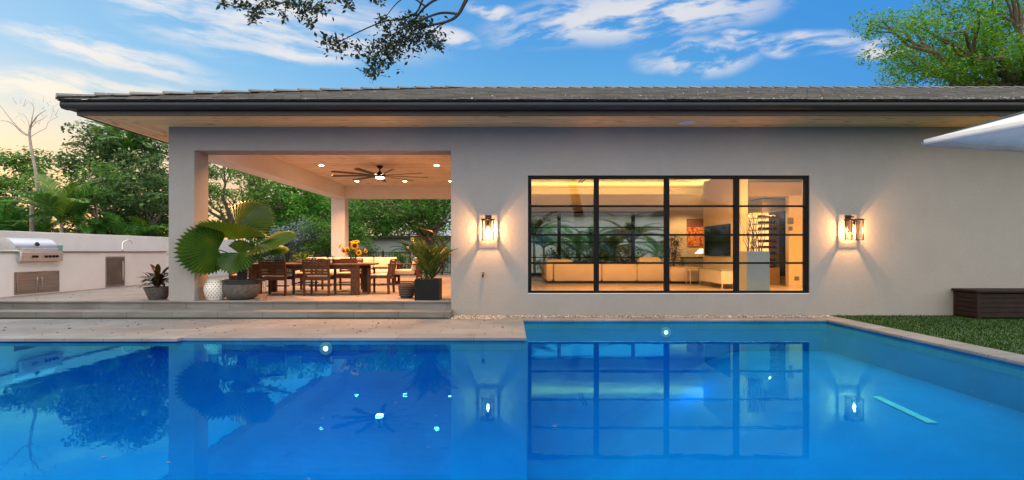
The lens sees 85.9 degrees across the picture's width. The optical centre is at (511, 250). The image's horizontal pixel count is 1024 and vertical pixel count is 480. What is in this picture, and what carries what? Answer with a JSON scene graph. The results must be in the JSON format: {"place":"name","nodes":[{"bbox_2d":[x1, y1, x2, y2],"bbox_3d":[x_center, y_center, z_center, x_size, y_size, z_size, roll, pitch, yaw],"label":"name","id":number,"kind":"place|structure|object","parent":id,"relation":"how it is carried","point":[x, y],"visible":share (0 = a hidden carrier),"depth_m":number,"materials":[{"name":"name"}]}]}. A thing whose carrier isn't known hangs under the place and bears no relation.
{"place":"outdoors","nodes":[
{"label":"outdoors","id":0,"kind":"place"},
{"bbox_2d":[0,317,525,339],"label":"pool deck","id":1,"kind":"structure","parent":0,"point":[342,329],"depth_m":9.62,"materials":[{"name":"stone"}]},
{"bbox_2d":[0,334,193,341],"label":"deck lip","id":2,"kind":"object","parent":1,"relation":"attached to","point":[90,337],"visible":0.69,"depth_m":8.58,"materials":[{"name":"beige stone"}]},
{"bbox_2d":[0,0,1023,321],"label":"sky","id":3,"kind":"structure","parent":0,"point":[48,48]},
{"bbox_2d":[259,256,808,318],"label":"ground","id":4,"kind":"structure","parent":0,"point":[531,272],"depth_m":32.53,"materials":[{"name":"soil"}]},
{"bbox_2d":[0,196,55,230],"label":"palm tree","id":5,"kind":"object","parent":4,"relation":"on","point":[13,212],"visible":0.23,"depth_m":19.85,"materials":[{"name":"green plant"}]},
{"bbox_2d":[0,145,56,223],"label":"broadleaf tree","id":6,"kind":"object","parent":4,"relation":"on","point":[6,181],"visible":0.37,"depth_m":25.93,"materials":[{"name":"green plant"}]},
{"bbox_2d":[0,98,58,231],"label":"bare tree","id":7,"kind":"object","parent":4,"relation":"on","point":[32,223],"visible":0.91,"depth_m":19.47,"materials":[{"name":"grey plant"}]},
{"bbox_2d":[0,215,75,232],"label":"palm tree","id":8,"kind":"object","parent":4,"relation":"on","point":[42,226],"visible":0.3,"depth_m":19.90,"materials":[{"name":"green plant"}]},
{"bbox_2d":[9,167,75,195],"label":"young tree","id":9,"kind":"object","parent":4,"relation":"on","point":[28,185],"visible":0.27,"depth_m":20.74,"materials":[{"name":"green plant"}]},
{"bbox_2d":[0,174,117,232],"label":"palm tree","id":10,"kind":"object","parent":4,"relation":"on","point":[62,203],"visible":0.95,"depth_m":18.78,"materials":[{"name":"green plant"}]},
{"bbox_2d":[11,182,122,234],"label":"palm tree","id":11,"kind":"object","parent":4,"relation":"on","point":[80,213],"visible":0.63,"depth_m":19.43,"materials":[{"name":"green plant"}]},
{"bbox_2d":[60,123,119,207],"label":"palm tree","id":12,"kind":"object","parent":4,"relation":"on","point":[95,132],"visible":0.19,"depth_m":24.45,"materials":[{"name":"green plant"}]},
{"bbox_2d":[46,214,137,234],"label":"palm tree","id":13,"kind":"object","parent":4,"relation":"on","point":[95,223],"visible":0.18,"depth_m":19.57,"materials":[{"name":"green plant"}]},
{"bbox_2d":[69,155,125,219],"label":"young tree","id":14,"kind":"object","parent":4,"relation":"on","point":[97,174],"visible":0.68,"depth_m":20.56,"materials":[{"name":"green plant"}]},
{"bbox_2d":[59,215,144,234],"bbox_3d":[-16.289,-0.075,21.730,3.286,3.069,3.330,0,0,39],"label":"shrub","id":15,"kind":"object","parent":4,"relation":"on","point":[71,226],"visible":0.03,"depth_m":21.35,"materials":[{"name":"green plant"}]},
{"bbox_2d":[61,212,168,254],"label":"palm tree","id":16,"kind":"object","parent":4,"relation":"on","point":[119,226],"visible":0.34,"depth_m":19.87,"materials":[{"name":"green plant"}]},
{"bbox_2d":[0,231,248,279],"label":"garden wall","id":17,"kind":"structure","parent":4,"relation":"on","point":[81,242],"depth_m":16.83,"materials":[{"name":"paint"}]},
{"bbox_2d":[81,121,168,219],"bbox_3d":[-16.601,-1.962,24.067,3.302,6.837,3.727,0,0,-13],"label":"palm tree","id":18,"kind":"object","parent":4,"relation":"on","point":[124,143],"visible":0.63,"depth_m":23.57,"materials":[{"name":"green plant"}]},
{"bbox_2d":[30,119,223,232],"bbox_3d":[-17.269,-2.448,25.063,8.004,7.829,5.474,0,0,0],"label":"broadleaf tree","id":19,"kind":"object","parent":4,"relation":"on","point":[100,149],"visible":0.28,"depth_m":23.75,"materials":[{"name":"green plant"}]},
{"bbox_2d":[86,141,168,234],"bbox_3d":[-14.730,-1.552,21.880,4.659,6.033,4.193,0,0,-26],"label":"broadleaf tree","id":20,"kind":"object","parent":4,"relation":"on","point":[129,197],"visible":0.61,"depth_m":21.50,"materials":[{"name":"green plant"}]},
{"bbox_2d":[124,216,168,236],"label":"palm tree","id":21,"kind":"object","parent":4,"relation":"on","point":[140,221],"visible":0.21,"depth_m":20.39,"materials":[{"name":"green plant"}]},
{"bbox_2d":[135,223,168,236],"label":"shrub","id":22,"kind":"object","parent":4,"relation":"on","point":[155,231],"visible":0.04,"depth_m":20.34,"materials":[{"name":"green plant"}]},
{"bbox_2d":[0,317,447,317],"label":"moss line","id":23,"kind":"object","parent":4,"relation":"on","point":[223,317],"visible":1,"depth_m":11.14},
{"bbox_2d":[0,303,450,308],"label":"terrace base","id":24,"kind":"object","parent":4,"relation":"on","point":[225,305],"visible":0.1,"depth_m":11.66,"materials":[{"name":"concrete"}]},
{"bbox_2d":[0,275,450,302],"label":"terrace","id":25,"kind":"structure","parent":24,"relation":"on","point":[135,293],"depth_m":12.74,"materials":[{"name":"stone"}]},
{"bbox_2d":[0,240,166,297],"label":"outdoor kitchen","id":26,"kind":"object","parent":25,"relation":"on","point":[79,270],"visible":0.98,"depth_m":14.57,"materials":[{"name":"paint"}]},
{"bbox_2d":[16,273,37,292],"bbox_3d":[-11.464,0.756,13.047,0.066,0.420,0.574,0,0,0],"label":"cabinet door","id":27,"kind":"structure","parent":26,"relation":"in","point":[24,282],"depth_m":13.01,"materials":[{"name":"metal"}]},
{"bbox_2d":[0,237,62,261],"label":"gas grill","id":28,"kind":"object","parent":26,"relation":"on","point":[34,249],"visible":1,"depth_m":13.20,"materials":[{"name":"metal"}]},
{"bbox_2d":[38,272,57,290],"bbox_3d":[-11.464,0.756,13.633,0.066,0.420,0.574,0,0,0],"label":"cabinet door","id":29,"kind":"structure","parent":26,"relation":"in","point":[46,281],"depth_m":13.60,"materials":[{"name":"metal"}]},
{"bbox_2d":[107,258,123,284],"bbox_3d":[-11.481,0.596,15.950,0.032,0.760,0.660,0,0,0],"label":"fridge door","id":30,"kind":"structure","parent":26,"relation":"in","point":[115,266],"depth_m":15.93,"materials":[{"name":"grey metal"}]},
{"bbox_2d":[138,264,168,299],"bbox_3d":[-7.720,0.667,11.986,0.883,0.776,0.793,0,0,44],"label":"potted plant","id":31,"kind":"object","parent":25,"relation":"on","point":[157,291],"visible":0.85,"depth_m":11.88,"materials":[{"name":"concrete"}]},
{"bbox_2d":[203,278,224,299],"bbox_3d":[-6.430,0.828,11.930,0.474,0.455,0.474,0,0,0],"label":"garden stool","id":32,"kind":"object","parent":25,"relation":"on","point":[212,289],"visible":0.75,"depth_m":11.75,"materials":[{"name":"white ceramic"}]},
{"bbox_2d":[173,199,296,299],"bbox_3d":[-5.907,-0.078,11.876,2.355,2.265,1.737,0,0,-38],"label":"fan palm","id":33,"kind":"object","parent":25,"relation":"on","point":[198,249],"visible":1,"depth_m":11.71,"materials":[{"name":"plant"}]},
{"bbox_2d":[228,267,248,278],"bbox_3d":[-6.647,0.630,13.680,0.615,0.850,0.636,0,0,0],"label":"dining chair","id":34,"kind":"object","parent":25,"relation":"on","point":[234,276],"visible":0.14,"depth_m":13.45,"materials":[{"name":"brown wood"}]},
{"bbox_2d":[258,279,267,299],"bbox_3d":[-5.330,0.830,11.780,0.200,0.450,0.200,0,0,0],"label":"terracotta pot","id":35,"kind":"object","parent":25,"relation":"on","point":[262,296],"visible":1,"depth_m":11.72,"materials":[{"name":"orange ceramic"}]},
{"bbox_2d":[258,260,294,295],"bbox_3d":[-5.620,0.630,13.162,0.636,0.850,0.615,0,0,0],"label":"dining chair","id":36,"kind":"object","parent":25,"relation":"on","point":[269,270],"visible":0.91,"depth_m":12.92,"materials":[{"name":"brown wood"}]},
{"bbox_2d":[295,258,323,290],"bbox_3d":[-5.450,0.630,14.768,0.636,0.850,0.615,0,0,0],"label":"dining chair","id":37,"kind":"object","parent":25,"relation":"on","point":[299,274],"visible":0.16,"depth_m":14.95,"materials":[{"name":"brown wood"}]},
{"bbox_2d":[249,263,378,294],"bbox_3d":[-4.950,0.680,13.680,3.200,0.750,1.320,0,0,0],"label":"dining table","id":38,"kind":"object","parent":25,"relation":"on","point":[354,268],"visible":0.64,"depth_m":13.11,"materials":[{"name":"brown wood"}]},
{"bbox_2d":[290,250,319,262],"bbox_3d":[-5.189,0.159,13.687,0.690,0.361,0.694,0,0,0],"label":"table planter","id":39,"kind":"object","parent":38,"relation":"on","point":[299,260],"visible":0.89,"depth_m":13.66,"materials":[{"name":"green ceramic"}]},
{"bbox_2d":[318,259,356,262],"bbox_3d":[-4.270,0.254,13.500,0.870,0.100,0.300,0,0,0],"label":"serving tray","id":40,"kind":"object","parent":38,"relation":"on","point":[344,260],"visible":0.59,"depth_m":13.35,"materials":[{"name":"brown wood"}]},
{"bbox_2d":[338,240,366,258],"bbox_3d":[-3.936,0.020,13.612,0.736,0.564,0.324,0,0,0],"label":"sunflower bouquet","id":41,"kind":"object","parent":38,"relation":"on","point":[353,247],"visible":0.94,"depth_m":13.55,"materials":[{"name":"yellow plant"}]},
{"bbox_2d":[302,260,336,295],"bbox_3d":[-4.600,0.630,13.162,0.636,0.850,0.615,0,0,0],"label":"dining chair","id":42,"kind":"object","parent":25,"relation":"on","point":[312,270],"visible":0.87,"depth_m":12.92,"materials":[{"name":"brown wood"}]},
{"bbox_2d":[295,257,400,283],"bbox_3d":[-5.150,0.628,17.224,3.140,0.855,0.989,0,0,0],"label":"outdoor sofa","id":43,"kind":"object","parent":25,"relation":"on","point":[383,261],"visible":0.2,"depth_m":17.48,"materials":[{"name":"beige fabric"}]},
{"bbox_2d":[337,258,362,289],"bbox_3d":[-4.380,0.630,14.768,0.636,0.850,0.615,0,0,0],"label":"dining chair","id":44,"kind":"object","parent":25,"relation":"on","point":[341,273],"visible":0.3,"depth_m":14.96,"materials":[{"name":"brown wood"}]},
{"bbox_2d":[285,251,450,272],"bbox_3d":[-4.550,0.636,23.900,10.560,1.280,0.060,0,0,0],"label":"fence","id":45,"kind":"object","parent":25,"relation":"on","point":[382,253],"visible":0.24,"depth_m":23.89,"materials":[{"name":"black metal"}]},
{"bbox_2d":[367,259,396,293],"bbox_3d":[-3.232,0.630,13.720,0.615,0.850,0.636,0,0,0],"label":"dining chair","id":46,"kind":"object","parent":25,"relation":"on","point":[389,274],"visible":1,"depth_m":13.49,"materials":[{"name":"brown wood"}]},
{"bbox_2d":[387,257,421,283],"bbox_3d":[-3.376,0.628,17.550,0.989,0.855,0.940,0,0,0],"label":"outdoor armchair","id":47,"kind":"object","parent":25,"relation":"on","point":[415,269],"visible":0.45,"depth_m":17.18,"materials":[{"name":"beige fabric"}]},
{"bbox_2d":[398,284,414,297],"bbox_3d":[-2.360,0.900,12.350,0.404,0.310,0.404,0,0,0],"label":"plant pot","id":48,"kind":"object","parent":25,"relation":"on","point":[406,290],"visible":0.96,"depth_m":12.20,"materials":[{"name":"grey ceramic"}]},
{"bbox_2d":[399,236,455,299],"bbox_3d":[-1.784,0.349,11.933,1.351,1.413,1.424,0,0,0],"label":"palm planter","id":49,"kind":"object","parent":25,"relation":"on","point":[427,287],"visible":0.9,"depth_m":11.74,"materials":[{"name":"plant"}]},
{"bbox_2d":[409,224,446,282],"bbox_3d":[-2.907,0.061,18.540,1.193,1.978,0.934,0,0,-26],"label":"hanging chair","id":50,"kind":"object","parent":25,"relation":"on","point":[437,236],"visible":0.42,"depth_m":18.38,"materials":[{"name":"brown metal"}]},
{"bbox_2d":[0,309,452,318],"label":"step","id":51,"kind":"object","parent":4,"relation":"on","point":[448,313],"visible":0.92,"depth_m":11.17,"materials":[{"name":"concrete"}]},
{"bbox_2d":[208,165,289,239],"bbox_3d":[-15.221,-2.180,29.972,6.501,7.302,4.799,0,0,0],"label":"twisted tree","id":52,"kind":"object","parent":4,"relation":"on","point":[253,194],"visible":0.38,"depth_m":29.75,"materials":[{"name":"green plant"}]},
{"bbox_2d":[208,168,292,250],"bbox_3d":[-15.790,-2.006,32.919,5.574,6.950,4.459,0,0,0],"label":"twisted tree","id":53,"kind":"object","parent":4,"relation":"on","point":[240,173],"visible":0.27,"depth_m":32.57,"materials":[{"name":"green plant"}]},
{"bbox_2d":[241,238,291,262],"bbox_3d":[-13.120,0.255,28.625,4.039,2.410,3.497,0,0,0],"label":"leafy shrub","id":54,"kind":"object","parent":4,"relation":"on","point":[257,242],"visible":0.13,"depth_m":28.09,"materials":[{"name":"green plant"}]},
{"bbox_2d":[259,217,325,273],"bbox_3d":[-11.022,-0.179,27.500,3.419,3.276,3.183,0,0,0],"label":"silver shrub","id":55,"kind":"object","parent":4,"relation":"on","point":[294,244],"visible":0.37,"depth_m":27.18,"materials":[{"name":"green plant"}]},
{"bbox_2d":[244,179,356,270],"bbox_3d":[-12.222,-1.625,32.070,6.593,6.189,6.028,0,0,0],"label":"round tree","id":56,"kind":"object","parent":4,"relation":"on","point":[293,199],"visible":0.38,"depth_m":31.36,"materials":[{"name":"green plant"}]},
{"bbox_2d":[296,214,330,257],"bbox_3d":[-9.287,-0.187,27.016,2.613,3.292,2.443,0,0,0],"label":"leafy shrub","id":57,"kind":"object","parent":4,"relation":"on","point":[326,247],"visible":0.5,"depth_m":26.67,"materials":[{"name":"green plant"}]},
{"bbox_2d":[268,191,366,253],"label":"tall tree","id":58,"kind":"object","parent":4,"relation":"on","point":[293,218],"visible":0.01,"depth_m":44.78,"materials":[{"name":"green plant"}]},
{"bbox_2d":[284,194,370,251],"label":"round tree","id":59,"kind":"object","parent":4,"relation":"on","point":[356,230],"visible":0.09,"depth_m":36.28,"materials":[{"name":"green plant"}]},
{"bbox_2d":[216,0,467,82],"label":"oak tree","id":60,"kind":"object","parent":4,"relation":"on","point":[385,48],"visible":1,"depth_m":6.56,"materials":[{"name":"green plant"}]},
{"bbox_2d":[350,237,382,256],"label":"leafy shrub","id":61,"kind":"object","parent":4,"relation":"on","point":[368,248],"visible":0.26,"depth_m":26.89,"materials":[{"name":"green plant"}]},
{"bbox_2d":[300,197,450,235],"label":"spreading tree","id":62,"kind":"object","parent":4,"relation":"on","point":[399,230],"visible":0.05,"depth_m":43.41,"materials":[{"name":"green plant"}]},
{"bbox_2d":[320,197,450,247],"bbox_3d":[-5.594,-1.625,30.054,9.605,6.192,6.726,0,0,0],"label":"spreading tree","id":63,"kind":"object","parent":4,"relation":"on","point":[416,215],"visible":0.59,"depth_m":29.39,"materials":[{"name":"green plant"}]},
{"bbox_2d":[385,249,411,268],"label":"leafy shrub","id":64,"kind":"object","parent":4,"relation":"on","point":[399,256],"visible":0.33,"depth_m":27.28,"materials":[{"name":"green plant"}]},
{"bbox_2d":[349,236,450,269],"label":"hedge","id":65,"kind":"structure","parent":4,"relation":"on","point":[385,244],"depth_m":40.00,"materials":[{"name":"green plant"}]},
{"bbox_2d":[391,242,416,267],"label":"palm tree","id":66,"kind":"object","parent":4,"relation":"on","point":[406,248],"visible":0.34,"depth_m":28.92,"materials":[{"name":"green plant"}]},
{"bbox_2d":[432,232,450,274],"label":"leafy shrub","id":67,"kind":"object","parent":4,"relation":"on","point":[436,238],"visible":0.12,"depth_m":28.04,"materials":[{"name":"green plant"}]},
{"bbox_2d":[0,330,1023,479],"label":"pool basin","id":68,"kind":"object","parent":4,"relation":"in","point":[231,414],"visible":0.55,"depth_m":8.62,"materials":[{"name":"paint"}]},
{"bbox_2d":[319,342,331,354],"bbox_3d":[-2.910,1.526,8.601,0.200,0.200,0.031,0,0,0],"label":"pool light","id":69,"kind":"object","parent":68,"relation":"attached to","point":[325,348],"visible":1,"depth_m":8.59,"materials":[{"name":"white plastic"}]},
{"bbox_2d":[0,322,1023,377],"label":"waterline tiles","id":70,"kind":"object","parent":68,"relation":"attached to","point":[1012,369],"visible":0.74,"depth_m":8.62,"materials":[{"name":"blue tile"}]},
{"bbox_2d":[661,327,670,336],"bbox_3d":[3.040,1.610,10.871,0.200,0.200,0.031,0,0,0],"label":"pool light","id":71,"kind":"object","parent":68,"relation":"attached to","point":[665,331],"visible":1,"depth_m":10.86,"materials":[{"name":"white plastic"}]},
{"bbox_2d":[541,351,1023,479],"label":"pool ledge","id":72,"kind":"object","parent":68,"relation":"on","point":[775,415],"visible":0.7,"depth_m":7.51,"materials":[{"name":"tile"}]},
{"bbox_2d":[872,396,936,423],"bbox_3d":[4.842,1.961,6.833,0.110,0.020,1.132,0,0,5],"label":"step marker","id":73,"kind":"object","parent":72,"relation":"on","point":[907,411],"visible":1,"depth_m":6.73,"materials":[{"name":"tile"}]},
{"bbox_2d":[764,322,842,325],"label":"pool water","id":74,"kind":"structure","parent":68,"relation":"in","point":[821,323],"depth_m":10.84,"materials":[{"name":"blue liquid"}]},
{"bbox_2d":[55,85,1023,316],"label":"pool house","id":75,"kind":"structure","parent":4,"relation":"on","point":[939,221],"depth_m":11.64,"materials":[{"name":"paint"}]},
{"bbox_2d":[331,165,428,181],"bbox_3d":[-4.087,-2.412,16.910,2.948,0.400,2.968,0,0,0],"label":"ceiling fan","id":76,"kind":"object","parent":75,"relation":"hanging from","point":[379,175],"visible":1,"depth_m":16.81,"materials":[{"name":"brown metal"}]},
{"bbox_2d":[481,215,494,239],"bbox_3d":[-0.500,-0.486,11.457,0.290,0.535,0.364,0,0,0],"label":"wall lantern","id":77,"kind":"object","parent":75,"relation":"attached to","point":[487,219],"depth_m":11.49,"materials":[{"name":"brown metal"}]},
{"bbox_2d":[531,211,662,276],"bbox_3d":[2.705,-0.286,22.700,7.510,2.685,0.100,0,0,0],"label":"rear window","id":78,"kind":"structure","parent":75,"relation":"in","point":[558,227],"depth_m":22.65,"materials":[{"name":"black metal"}]},
{"bbox_2d":[542,257,699,282],"bbox_3d":[3.615,0.626,18.900,5.070,0.860,2.600,0,0,0],"label":"leather sofa","id":79,"kind":"object","parent":75,"relation":"on","point":[608,273],"visible":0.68,"depth_m":17.80,"materials":[{"name":"beige leather"}]},
{"bbox_2d":[528,176,808,293],"bbox_3d":[3.316,-0.344,11.790,5.956,2.505,0.296,0,0,0],"label":"window","id":80,"kind":"structure","parent":75,"relation":"in","point":[596,205],"depth_m":11.68,"materials":[{"name":"black metal"}]},
{"bbox_2d":[659,233,689,265],"bbox_3d":[6.052,0.187,20.623,1.214,1.739,1.141,0,0,28],"label":"indoor plant","id":81,"kind":"object","parent":75,"relation":"on","point":[673,244],"visible":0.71,"depth_m":20.53,"materials":[{"name":"green plant"}]},
{"bbox_2d":[678,120,694,124],"bbox_3d":[3.560,-2.616,11.220,0.340,0.014,0.340,0,0,0],"label":"soffit speaker","id":82,"kind":"object","parent":75,"relation":"attached to","point":[687,122],"visible":1,"depth_m":11.19},
{"bbox_2d":[680,257,702,266],"bbox_3d":[7.200,0.646,21.200,1.340,0.820,0.480,0,0,0],"label":"sideboard","id":83,"kind":"object","parent":75,"relation":"on","point":[692,259],"visible":0.27,"depth_m":20.98,"materials":[{"name":"grey paint"}]},
{"bbox_2d":[687,219,702,245],"bbox_3d":[7.510,-0.749,22.573,0.680,1.130,0.047,0,0,0],"label":"painting","id":84,"kind":"object","parent":75,"relation":"attached to","point":[694,226],"visible":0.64,"depth_m":22.55},
{"bbox_2d":[686,268,703,284],"bbox_3d":[5.720,0.798,17.250,0.440,0.515,0.440,0,0,0],"label":"side table","id":85,"kind":"object","parent":75,"relation":"on","point":[690,275],"visible":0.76,"depth_m":17.34,"materials":[{"name":"brown wood"}]},
{"bbox_2d":[698,267,732,288],"bbox_3d":[5.997,0.783,16.100,0.475,0.545,1.840,0,0,0],"label":"media console","id":86,"kind":"object","parent":75,"relation":"on","point":[721,276],"visible":0.81,"depth_m":15.63,"materials":[{"name":"beige wood"}]},
{"bbox_2d":[704,224,730,255],"bbox_3d":[6.209,-0.314,16.700,0.054,0.920,2.000,0,0,0],"label":"television","id":87,"kind":"object","parent":75,"relation":"attached to","point":[717,245],"visible":1,"depth_m":16.56,"materials":[{"name":"black metal"}]},
{"bbox_2d":[739,212,769,290],"bbox_3d":[5.405,0.105,12.287,0.530,1.901,0.734,0,0,0],"label":"tall planter","id":88,"kind":"object","parent":75,"relation":"on","point":[754,277],"visible":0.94,"depth_m":12.10,"materials":[{"name":"grey paint"}]},
{"bbox_2d":[748,199,785,283],"bbox_3d":[8.260,-0.287,17.790,0.820,2.685,1.020,0,0,0],"label":"wine display","id":89,"kind":"object","parent":75,"relation":"on","point":[776,273],"visible":0.49,"depth_m":17.38,"materials":[{"name":"wood"}]},
{"bbox_2d":[779,212,785,276],"bbox_3d":[8.595,-0.211,17.440,0.110,2.033,0.320,0,0,0],"label":"cooler door","id":90,"kind":"structure","parent":89,"relation":"in","point":[782,215],"depth_m":17.38,"materials":[{"name":"black metal"}]},
{"bbox_2d":[843,215,863,239],"bbox_3d":[7.100,-0.486,11.457,0.290,0.535,0.364,0,0,0],"label":"wall lantern","id":91,"kind":"object","parent":75,"relation":"attached to","point":[850,228],"depth_m":11.43,"materials":[{"name":"brown metal"}]},
{"bbox_2d":[531,214,580,272],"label":"palm tree","id":92,"kind":"object","parent":4,"relation":"on","point":[537,223],"visible":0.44,"depth_m":24.47,"materials":[{"name":"green plant"}]},
{"bbox_2d":[531,222,581,260],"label":"palm tree","id":93,"kind":"object","parent":4,"relation":"on","point":[549,239],"visible":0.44,"depth_m":26.51,"materials":[{"name":"green plant"}]},
{"bbox_2d":[536,245,590,271],"bbox_3d":[2.415,0.613,25.107,3.072,1.789,2.579,0,0,0],"label":"shrub","id":94,"kind":"object","parent":4,"relation":"on","point":[554,253],"visible":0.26,"depth_m":25.05,"materials":[{"name":"green plant"}]},
{"bbox_2d":[542,226,610,261],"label":"palm tree","id":95,"kind":"object","parent":4,"relation":"on","point":[575,240],"visible":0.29,"depth_m":26.76,"materials":[{"name":"green plant"}]},
{"bbox_2d":[561,224,622,261],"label":"palm tree","id":96,"kind":"object","parent":4,"relation":"on","point":[590,239],"visible":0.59,"depth_m":24.51,"materials":[{"name":"green plant"}]},
{"bbox_2d":[542,236,647,261],"bbox_3d":[4.058,0.363,25.830,5.136,2.243,4.162,0,0,0],"label":"shrub","id":97,"kind":"object","parent":4,"relation":"on","point":[600,254],"visible":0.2,"depth_m":25.61,"materials":[{"name":"green plant"}]},
{"bbox_2d":[531,213,662,271],"bbox_3d":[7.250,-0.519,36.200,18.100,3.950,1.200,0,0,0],"label":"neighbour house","id":98,"kind":"structure","parent":4,"relation":"on","point":[587,219],"depth_m":36.00,"materials":[{"name":"wood"}]},
{"bbox_2d":[582,226,645,261],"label":"palm tree","id":99,"kind":"object","parent":4,"relation":"on","point":[613,239],"visible":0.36,"depth_m":25.44,"materials":[{"name":"green plant"}]},
{"bbox_2d":[602,244,637,261],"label":"shrub","id":100,"kind":"object","parent":4,"relation":"on","point":[626,259],"visible":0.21,"depth_m":25.09,"materials":[{"name":"green plant"}]},
{"bbox_2d":[599,219,662,261],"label":"palm tree","id":101,"kind":"object","parent":4,"relation":"on","point":[628,230],"visible":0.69,"depth_m":24.21,"materials":[{"name":"green plant"}]},
{"bbox_2d":[635,237,662,261],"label":"palm tree","id":102,"kind":"object","parent":4,"relation":"on","point":[657,251],"visible":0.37,"depth_m":26.84,"materials":[{"name":"green plant"}]},
{"bbox_2d":[523,317,1023,365],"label":"pool coping","id":103,"kind":"object","parent":4,"relation":"on","point":[1006,356],"visible":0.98,"depth_m":9.99,"materials":[{"name":"stone"}]},
{"bbox_2d":[921,111,1023,151],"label":"patio umbrella","id":104,"kind":"object","parent":103,"relation":"on","point":[1005,133],"visible":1,"depth_m":5.91,"materials":[{"name":"fabric"}]},
{"bbox_2d":[847,0,1023,86],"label":"feathery tree","id":105,"kind":"object","parent":4,"relation":"on","point":[1000,68],"visible":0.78,"depth_m":23.42,"materials":[{"name":"green plant"}]},
{"bbox_2d":[451,315,834,318],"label":"gravel","id":106,"kind":"structure","parent":0,"point":[608,316],"depth_m":11.37,"materials":[{"name":"beige gravel"}]},
{"bbox_2d":[829,314,1023,354],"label":"lawn base","id":107,"kind":"object","parent":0,"point":[971,330],"visible":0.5,"depth_m":9.69,"materials":[{"name":"green plant"}]},
{"bbox_2d":[951,288,1023,318],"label":"deck box","id":108,"kind":"object","parent":107,"relation":"on","point":[977,303],"visible":0.95,"depth_m":11.02,"materials":[{"name":"brown wood"}]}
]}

